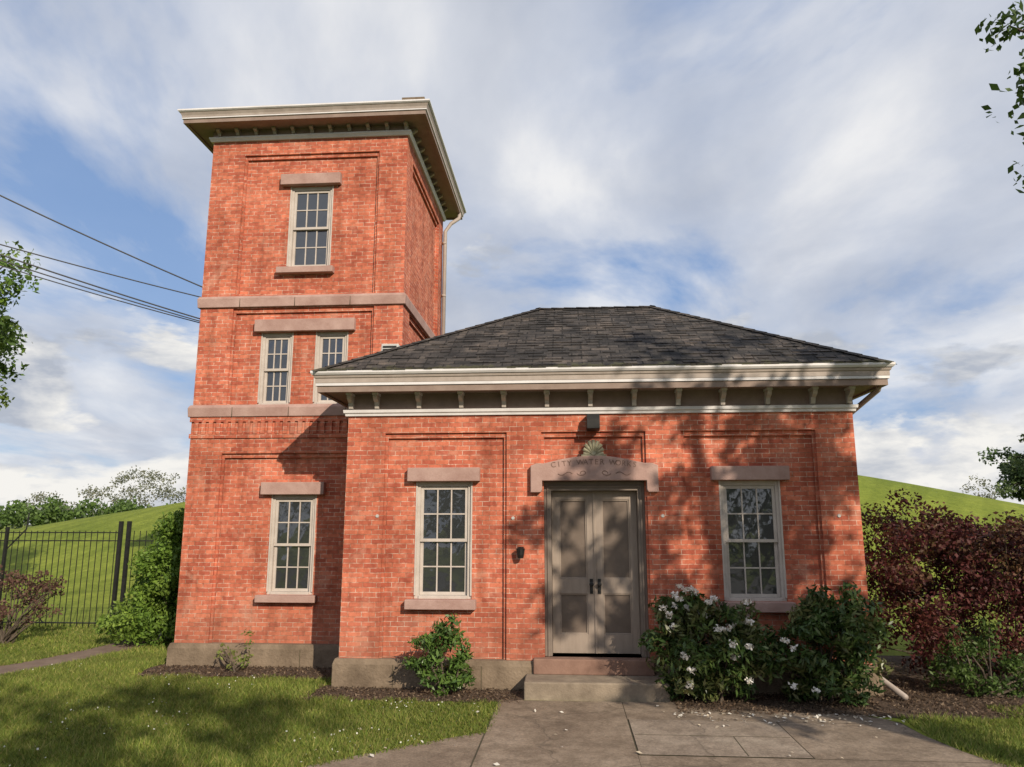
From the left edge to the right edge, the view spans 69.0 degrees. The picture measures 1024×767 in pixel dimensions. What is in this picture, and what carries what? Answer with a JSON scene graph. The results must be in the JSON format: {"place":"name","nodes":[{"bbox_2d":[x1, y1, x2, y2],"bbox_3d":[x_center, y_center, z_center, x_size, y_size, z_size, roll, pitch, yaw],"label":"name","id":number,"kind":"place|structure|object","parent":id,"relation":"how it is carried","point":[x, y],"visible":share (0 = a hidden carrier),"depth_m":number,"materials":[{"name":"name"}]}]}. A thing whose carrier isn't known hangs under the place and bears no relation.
{"place":"outdoors","nodes":[
{"label":"outdoors","id":0,"kind":"place"},
{"bbox_2d":[0,634,169,674],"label":"gate path","id":1,"kind":"structure","parent":0,"point":[84,654],"depth_m":12.37,"materials":[{"name":"grey concrete"}]},
{"bbox_2d":[174,136,407,643],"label":"tower front wall","id":2,"kind":"structure","parent":0,"point":[224,557],"depth_m":12.45,"materials":[{"name":"red brick"}]},
{"bbox_2d":[189,416,348,438],"bbox_3d":[-3.556,0.710,12.165,3.530,0.350,0.050,-1,-11,4],"label":"tower corbel band","id":3,"kind":"object","parent":2,"relation":"attached to","point":[263,420],"visible":0.85,"depth_m":12.17,"materials":[{"name":"red brick"}]},
{"bbox_2d":[257,332,293,404],"bbox_3d":[-3.949,-0.235,12.527,0.560,1.240,0.145,-1,-11,4],"label":"window frame","id":4,"kind":"object","parent":2,"relation":"attached to","point":[262,372],"visible":0.74,"depth_m":12.49,"materials":[{"name":"beige wood"}]},
{"bbox_2d":[263,337,289,402],"bbox_3d":[-3.949,-0.224,12.532,0.426,1.126,0.069,-1,-11,4],"label":"window sash","id":5,"kind":"object","parent":4,"relation":"in","point":[280,370],"depth_m":12.52,"materials":[{"name":"beige wood"}]},
{"bbox_2d":[266,340,287,400],"bbox_3d":[-3.948,-0.223,12.535,0.342,1.042,0.043,-1,-11,4],"label":"window glass","id":6,"kind":"object","parent":5,"relation":"in","point":[277,374],"visible":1,"depth_m":12.53,"materials":[{"name":"clear glass"}]},
{"bbox_2d":[266,495,316,594],"bbox_3d":[-3.515,2.580,11.967,0.750,1.560,0.145,-1,-11,4],"label":"window frame","id":7,"kind":"object","parent":2,"relation":"attached to","point":[271,551],"visible":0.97,"depth_m":11.91,"materials":[{"name":"beige wood"}]},
{"bbox_2d":[272,499,312,590],"bbox_3d":[-3.515,2.592,11.972,0.616,1.446,0.069,-1,-11,4],"label":"window sash","id":8,"kind":"object","parent":7,"relation":"in","point":[287,544],"depth_m":11.95,"materials":[{"name":"beige wood"}]},
{"bbox_2d":[275,502,310,587],"bbox_3d":[-3.514,2.592,11.976,0.532,1.362,0.042,-1,-11,4],"label":"window glass","id":9,"kind":"object","parent":8,"relation":"in","point":[293,550],"visible":1,"depth_m":11.97,"materials":[{"name":"clear glass"}]},
{"bbox_2d":[286,186,333,265],"bbox_3d":[-3.485,-2.698,12.953,0.770,1.500,0.145,-1,-11,4],"label":"window frame","id":10,"kind":"object","parent":2,"relation":"attached to","point":[291,231],"visible":0.52,"depth_m":12.93,"materials":[{"name":"beige wood"}]},
{"bbox_2d":[292,190,330,265],"bbox_3d":[-3.485,-2.687,12.958,0.636,1.386,0.069,-1,-11,4],"label":"window sash","id":11,"kind":"object","parent":10,"relation":"in","point":[306,229],"depth_m":12.95,"materials":[{"name":"beige wood"}]},
{"bbox_2d":[295,193,327,264],"bbox_3d":[-3.485,-2.687,12.961,0.552,1.302,0.043,-1,-11,4],"label":"window glass","id":12,"kind":"object","parent":11,"relation":"in","point":[311,235],"visible":1,"depth_m":12.96,"materials":[{"name":"glass"}]},
{"bbox_2d":[188,293,434,416],"bbox_3d":[-3.419,-0.132,14.230,3.609,2.065,3.869,-1,-11,4],"label":"tower string course","id":13,"kind":"object","parent":2,"relation":"attached to","point":[288,301],"visible":0.34,"depth_m":12.44,"materials":[{"name":"brown stone"}]},
{"bbox_2d":[183,110,461,219],"bbox_3d":[-3.419,-4.115,14.976,4.250,0.170,4.510,-1,-11,4],"label":"tower frieze and soffit","id":14,"kind":"object","parent":2,"relation":"attached to","point":[202,130],"visible":0.46,"depth_m":13.04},
{"bbox_2d":[182,108,462,221],"bbox_3d":[-3.419,-4.087,14.970,4.290,0.272,4.550,-1,-11,4],"label":"tower moulding","id":15,"kind":"object","parent":14,"relation":"attached to","point":[408,133],"visible":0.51,"depth_m":13.07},
{"bbox_2d":[180,102,464,215],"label":"tower fascia","id":16,"kind":"structure","parent":14,"relation":"attached to","point":[307,109],"depth_m":12.79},
{"bbox_2d":[177,99,465,212],"bbox_3d":[-3.419,-4.331,15.016,4.410,0.042,4.670,-1,-11,4],"label":"tower gutter","id":17,"kind":"object","parent":16,"relation":"attached to","point":[315,105],"visible":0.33,"depth_m":12.77,"materials":[{"name":"beige metal"}]},
{"bbox_2d":[216,121,447,211],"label":"tower brackets","id":18,"kind":"object","parent":14,"relation":"attached to","point":[330,127],"visible":0.93,"depth_m":13.13,"materials":[{"name":"beige wood"}]},
{"bbox_2d":[313,331,348,403],"bbox_3d":[-3.011,-0.247,12.459,0.560,1.240,0.145,-1,-11,4],"label":"window frame","id":19,"kind":"object","parent":2,"relation":"attached to","point":[317,357],"visible":0.59,"depth_m":12.46,"materials":[{"name":"beige wood"}]},
{"bbox_2d":[318,336,344,401],"bbox_3d":[-3.011,-0.236,12.464,0.426,1.126,0.069,-1,-11,4],"label":"window sash","id":20,"kind":"object","parent":19,"relation":"in","point":[328,353],"depth_m":12.49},
{"bbox_2d":[321,339,342,399],"bbox_3d":[-3.011,-0.236,12.467,0.342,1.042,0.042,-1,-11,4],"label":"window glass","id":21,"kind":"object","parent":20,"relation":"in","point":[332,350],"visible":0.45,"depth_m":12.50,"materials":[{"name":"glass"}]},
{"bbox_2d":[306,732,483,766],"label":"side path","id":22,"kind":"structure","parent":0,"point":[461,752],"depth_m":7.07,"materials":[{"name":"concrete"}]},
{"bbox_2d":[402,97,424,99],"bbox_3d":[-1.850,-4.928,14.220,0.430,0.890,0.480,-1,-11,4],"label":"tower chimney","id":23,"kind":"object","parent":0,"point":[405,98],"visible":0.11,"depth_m":14.06,"materials":[{"name":"beige stone"}]},
{"bbox_2d":[402,137,442,344],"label":"tower right wall","id":24,"kind":"structure","parent":0,"point":[423,256],"depth_m":14.38,"materials":[{"name":"red brick"}]},
{"bbox_2d":[0,620,1023,766],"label":"grass","id":25,"kind":"structure","parent":0,"point":[121,667],"depth_m":8.37,"materials":[{"name":"green plant"}]},
{"bbox_2d":[3,664,442,765],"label":"clover flowers","id":26,"kind":"object","parent":25,"relation":"on","point":[229,687],"visible":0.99,"depth_m":8.53,"materials":[{"name":"white plant"}]},
{"bbox_2d":[0,475,1023,766],"bbox_3d":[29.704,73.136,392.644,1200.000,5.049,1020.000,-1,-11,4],"label":"ground","id":27,"kind":"structure","parent":0,"point":[100,529],"depth_m":22.89,"materials":[{"name":"green plant"}]},
{"bbox_2d":[0,240,41,408],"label":"oak tree","id":28,"kind":"object","parent":27,"relation":"on","point":[8,334],"visible":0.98,"depth_m":15.69,"materials":[{"name":"green plant"}]},
{"bbox_2d":[0,565,66,644],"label":"red leaf shrub","id":29,"kind":"object","parent":27,"relation":"on","point":[10,635],"visible":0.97,"depth_m":13.78,"materials":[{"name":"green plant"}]},
{"bbox_2d":[0,513,164,628],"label":"iron fence","id":30,"kind":"object","parent":27,"relation":"on","point":[117,559],"visible":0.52,"depth_m":15.77,"materials":[{"name":"black metal"}]},
{"bbox_2d":[93,508,184,646],"bbox_3d":[-6.325,3.584,14.165,2.401,2.675,2.070,-1,-11,4],"label":"green hedge bush","id":31,"kind":"object","parent":27,"relation":"on","point":[153,601],"visible":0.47,"depth_m":13.65,"materials":[{"name":"green plant"}]},
{"bbox_2d":[166,642,338,667],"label":"tower plinth","id":32,"kind":"structure","parent":27,"relation":"on","point":[278,654],"depth_m":11.49,"materials":[{"name":"grey stone"}]},
{"bbox_2d":[0,465,1018,529],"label":"distant trees","id":33,"kind":"object","parent":27,"relation":"on","point":[55,510],"visible":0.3,"depth_m":80.30,"materials":[{"name":"green plant"}]},
{"bbox_2d":[135,655,1023,720],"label":"mulch bed","id":34,"kind":"object","parent":27,"relation":"on","point":[954,698],"visible":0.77,"depth_m":9.46,"materials":[{"name":"brown soil"}]},
{"bbox_2d":[214,629,254,671],"bbox_3d":[-4.129,4.005,11.109,0.563,0.653,0.349,1,-11,-4],"label":"weedy plant","id":35,"kind":"object","parent":34,"relation":"on","point":[232,667],"visible":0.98,"depth_m":11.11,"materials":[{"name":"green plant"}]},
{"bbox_2d":[402,613,475,696],"bbox_3d":[-0.954,3.521,9.687,0.987,1.095,0.607,-1,-11,4],"label":"laurel shrub","id":36,"kind":"object","parent":34,"relation":"on","point":[429,642],"visible":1,"depth_m":9.60,"materials":[{"name":"green plant"}]},
{"bbox_2d":[637,584,789,702],"bbox_3d":[2.467,3.261,9.286,1.808,1.510,1.089,-1,-11,4],"label":"rhododendron","id":37,"kind":"object","parent":34,"relation":"on","point":[686,622],"visible":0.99,"depth_m":9.12,"materials":[{"name":"green plant"}]},
{"bbox_2d":[756,581,895,706],"bbox_3d":[3.868,3.254,9.282,1.790,1.557,1.086,-1,-11,4],"label":"rhododendron","id":38,"kind":"object","parent":34,"relation":"on","point":[818,623],"visible":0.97,"depth_m":9.17,"materials":[{"name":"green plant"}]},
{"bbox_2d":[860,488,1023,680],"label":"barberry hedge","id":39,"kind":"object","parent":34,"relation":"on","point":[968,550],"visible":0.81,"depth_m":10.47,"materials":[{"name":"red plant"}]},
{"bbox_2d":[923,618,1023,698],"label":"green shrub","id":40,"kind":"object","parent":34,"relation":"on","point":[952,666],"visible":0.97,"depth_m":9.57,"materials":[{"name":"green plant"}]},
{"bbox_2d":[524,674,670,701],"bbox_3d":[1.079,3.933,9.588,1.820,0.265,0.600,-1,-11,4],"label":"door step","id":41,"kind":"object","parent":27,"relation":"on","point":[611,688],"depth_m":9.32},
{"bbox_2d":[533,653,654,675],"bbox_3d":[1.097,3.790,10.070,1.590,0.195,0.545,-1,-11,4],"label":"door threshold","id":42,"kind":"object","parent":41,"relation":"on","point":[613,666],"depth_m":9.81,"materials":[{"name":"stone"}]},
{"bbox_2d":[339,411,871,664],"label":"front wall","id":43,"kind":"structure","parent":27,"relation":"on","point":[815,452],"depth_m":10.33,"materials":[{"name":"brick"}]},
{"bbox_2d":[414,482,472,598],"bbox_3d":[-0.958,2.203,10.521,0.810,1.610,0.145,-1,-11,4],"label":"window frame","id":44,"kind":"object","parent":43,"relation":"attached to","point":[419,485],"visible":0.96,"depth_m":10.46,"materials":[{"name":"beige wood"}]},
{"bbox_2d":[419,487,467,594],"bbox_3d":[-0.957,2.214,10.526,0.676,1.496,0.069,-1,-11,4],"label":"window sash","id":45,"kind":"object","parent":44,"relation":"in","point":[437,540],"depth_m":10.51,"materials":[{"name":"beige wood"}]},
{"bbox_2d":[423,490,464,591],"bbox_3d":[-0.957,2.215,10.529,0.592,1.412,0.042,-1,-11,4],"label":"window glass","id":46,"kind":"object","parent":45,"relation":"in","point":[444,548],"visible":1,"depth_m":10.53,"materials":[{"name":"glass"}]},
{"bbox_2d":[516,547,524,557],"bbox_3d":[0.118,2.313,10.188,0.120,0.150,0.160,-1,-11,4],"label":"wall lamp","id":47,"kind":"object","parent":43,"relation":"attached to","point":[520,551],"visible":1,"depth_m":10.13,"materials":[{"name":"black metal"}]},
{"bbox_2d":[254,172,795,612],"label":"lintels and sills","id":48,"kind":"object","parent":43,"relation":"attached to","point":[448,474],"visible":0.77,"depth_m":11.63,"materials":[{"name":"brown stone"}]},
{"bbox_2d":[586,414,599,430],"bbox_3d":[1.136,0.553,10.457,0.180,0.229,0.290,-1,-11,4],"label":"floodlight","id":49,"kind":"object","parent":43,"relation":"attached to","point":[592,422],"visible":1,"depth_m":10.32,"materials":[{"name":"black metal"}]},
{"bbox_2d":[530,456,658,492],"bbox_3d":[1.149,1.284,10.492,1.760,0.505,0.390,-1,-11,4],"label":"door lintel","id":50,"kind":"structure","parent":43,"relation":"attached to","point":[640,471],"depth_m":10.31,"materials":[{"name":"brown stone"}]},
{"bbox_2d":[581,440,605,455],"bbox_3d":[1.139,0.919,10.432,0.340,0.251,0.143,-1,-11,4],"label":"shell ornament","id":51,"kind":"object","parent":50,"relation":"on","point":[594,448],"visible":0.98,"depth_m":10.39,"materials":[{"name":"stone"}]},
{"bbox_2d":[558,470,630,475],"bbox_3d":[1.135,1.239,10.304,1.006,0.072,0.012,-1,-11,4],"label":"lintel scroll","id":52,"kind":"object","parent":50,"relation":"attached to","point":[585,473],"visible":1,"depth_m":10.31,"materials":[{"name":"stone"}]},
{"bbox_2d":[544,481,649,657],"bbox_3d":[1.159,2.557,10.393,1.400,2.347,0.315,-1,-11,4],"label":"door frame","id":53,"kind":"object","parent":43,"relation":"attached to","point":[636,486],"visible":0.94,"depth_m":10.32,"materials":[{"name":"beige wood"}]},
{"bbox_2d":[551,491,640,653],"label":"door leaves","id":54,"kind":"object","parent":53,"relation":"in","point":[596,638],"visible":1,"depth_m":10.35,"materials":[{"name":"grey wood"}]},
{"bbox_2d":[560,501,630,632],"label":"door panels","id":55,"kind":"object","parent":54,"relation":"attached to","point":[616,562],"visible":1,"depth_m":10.44,"materials":[{"name":"beige wood"}]},
{"bbox_2d":[589,579,601,593],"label":"door handles","id":56,"kind":"object","parent":54,"relation":"attached to","point":[591,584],"depth_m":10.32,"materials":[{"name":"black metal"}]},
{"bbox_2d":[316,375,889,417],"bbox_3d":[1.352,0.688,13.067,7.850,0.425,5.830,-1,-11,4],"label":"cornice moulding","id":57,"kind":"object","parent":43,"relation":"attached to","point":[623,410],"visible":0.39,"depth_m":10.41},
{"bbox_2d":[347,388,854,408],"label":"eave brackets","id":58,"kind":"object","parent":57,"relation":"on","point":[849,393],"visible":0.88,"depth_m":10.44,"materials":[{"name":"beige paint"}]},
{"bbox_2d":[346,386,855,396],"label":"bracket caps","id":59,"kind":"object","parent":58,"relation":"attached to","point":[676,389],"visible":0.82,"depth_m":10.39,"materials":[{"name":"paint"}]},
{"bbox_2d":[317,379,887,409],"bbox_3d":[1.352,0.663,13.072,7.810,0.295,5.790,-1,-11,4],"label":"frieze and soffit","id":60,"kind":"object","parent":57,"relation":"attached to","point":[659,394],"visible":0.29,"depth_m":10.47,"materials":[{"name":"beige paint"}]},
{"bbox_2d":[313,367,891,382],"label":"cornice fascia","id":61,"kind":"structure","parent":57,"relation":"attached to","point":[710,373],"depth_m":10.23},
{"bbox_2d":[310,362,895,374],"bbox_3d":[1.352,0.340,13.132,7.980,0.057,5.960,-1,-11,4],"label":"gutter","id":62,"kind":"object","parent":57,"relation":"on","point":[623,368],"visible":0.25,"depth_m":10.21,"materials":[{"name":"paint"}]},
{"bbox_2d":[327,307,878,369],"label":"hip roof","id":63,"kind":"structure","parent":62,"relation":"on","point":[628,348],"depth_m":11.13,"materials":[{"name":"stone"}]},
{"bbox_2d":[381,344,399,350],"bbox_3d":[-1.957,-0.466,12.107,0.280,0.300,0.280,-1,-11,4],"label":"roof vent box","id":64,"kind":"object","parent":63,"relation":"on","point":[397,345],"visible":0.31,"depth_m":11.99,"materials":[{"name":"metal"}]},
{"bbox_2d":[309,305,896,372],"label":"ridge shingles","id":65,"kind":"object","parent":63,"relation":"attached to","point":[652,306],"visible":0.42,"depth_m":11.69,"materials":[{"name":"stone"}]},
{"bbox_2d":[347,307,861,367],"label":"lifted shingles","id":66,"kind":"object","parent":63,"relation":"on","point":[642,314],"visible":1,"depth_m":11.35,"materials":[{"name":"stone"}]},
{"bbox_2d":[318,361,887,370],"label":"eave shingles","id":67,"kind":"object","parent":62,"relation":"on","point":[599,365],"visible":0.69,"depth_m":10.21,"materials":[{"name":"stone"}]},
{"bbox_2d":[376,514,840,519],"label":"wall tie plates","id":68,"kind":"object","parent":43,"relation":"attached to","point":[662,516],"depth_m":10.22,"materials":[{"name":"metal"}]},
{"bbox_2d":[441,213,908,699],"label":"downspouts","id":69,"kind":"object","parent":43,"relation":"attached to","point":[887,683],"visible":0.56,"depth_m":16.05,"materials":[{"name":"paint"}]},
{"bbox_2d":[719,480,786,600],"bbox_3d":[3.281,2.146,10.215,0.830,1.610,0.145,-1,-11,4],"label":"window frame","id":70,"kind":"object","parent":43,"relation":"attached to","point":[781,562],"visible":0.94,"depth_m":10.16,"materials":[{"name":"beige wood"}]},
{"bbox_2d":[723,486,780,596],"bbox_3d":[3.282,2.157,10.220,0.696,1.496,0.069,-1,-11,4],"label":"window sash","id":71,"kind":"object","parent":70,"relation":"in","point":[774,540],"depth_m":10.20,"materials":[{"name":"beige wood"}]},
{"bbox_2d":[726,489,776,593],"bbox_3d":[3.282,2.157,10.223,0.612,1.412,0.043,-1,-11,4],"label":"window glass","id":72,"kind":"object","parent":71,"relation":"in","point":[767,556],"visible":1,"depth_m":10.22,"materials":[{"name":"clear glass"}]},
{"bbox_2d":[331,656,883,695],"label":"plinth","id":73,"kind":"structure","parent":27,"relation":"on","point":[501,674],"depth_m":9.98,"materials":[{"name":"stone"}]},
{"bbox_2d":[230,649,481,687],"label":"plinth joints","id":74,"kind":"object","parent":73,"relation":"attached to","point":[392,671],"visible":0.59,"depth_m":10.01,"materials":[{"name":"grey concrete"}]},
{"bbox_2d":[975,0,1023,192],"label":"maple tree","id":75,"kind":"object","parent":27,"relation":"on","point":[1004,38],"visible":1,"depth_m":8.70,"materials":[{"name":"green plant"}]},
{"bbox_2d":[977,434,1023,501],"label":"oak tree","id":76,"kind":"object","parent":27,"relation":"on","point":[1013,469],"visible":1,"depth_m":57.04,"materials":[{"name":"green plant"}]},
{"bbox_3d":[-12.180,-1.115,8.259,0.340,10.200,1.600,-1,-11,4],"label":"utility pole","id":77,"kind":"object","parent":27,"relation":"on","visible":0},
{"bbox_2d":[0,195,201,322],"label":"power lines","id":78,"kind":"object","parent":77,"relation":"attached to","point":[97,271],"visible":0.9,"depth_m":12.00,"materials":[{"name":"metal"}]},
{"bbox_2d":[0,0,1023,524],"label":"sky","id":79,"kind":"structure","parent":0,"point":[831,173],"materials":[{"name":"blue"}]},
{"bbox_2d":[470,700,1013,766],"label":"concrete path","id":80,"kind":"structure","parent":0,"point":[522,733],"depth_m":7.57,"materials":[{"name":"grey concrete"}]},
{"bbox_2d":[301,701,904,764],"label":"fallen petals","id":81,"kind":"object","parent":80,"relation":"on","point":[785,715],"visible":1,"depth_m":8.37,"materials":[{"name":"white plant"}]}
]}

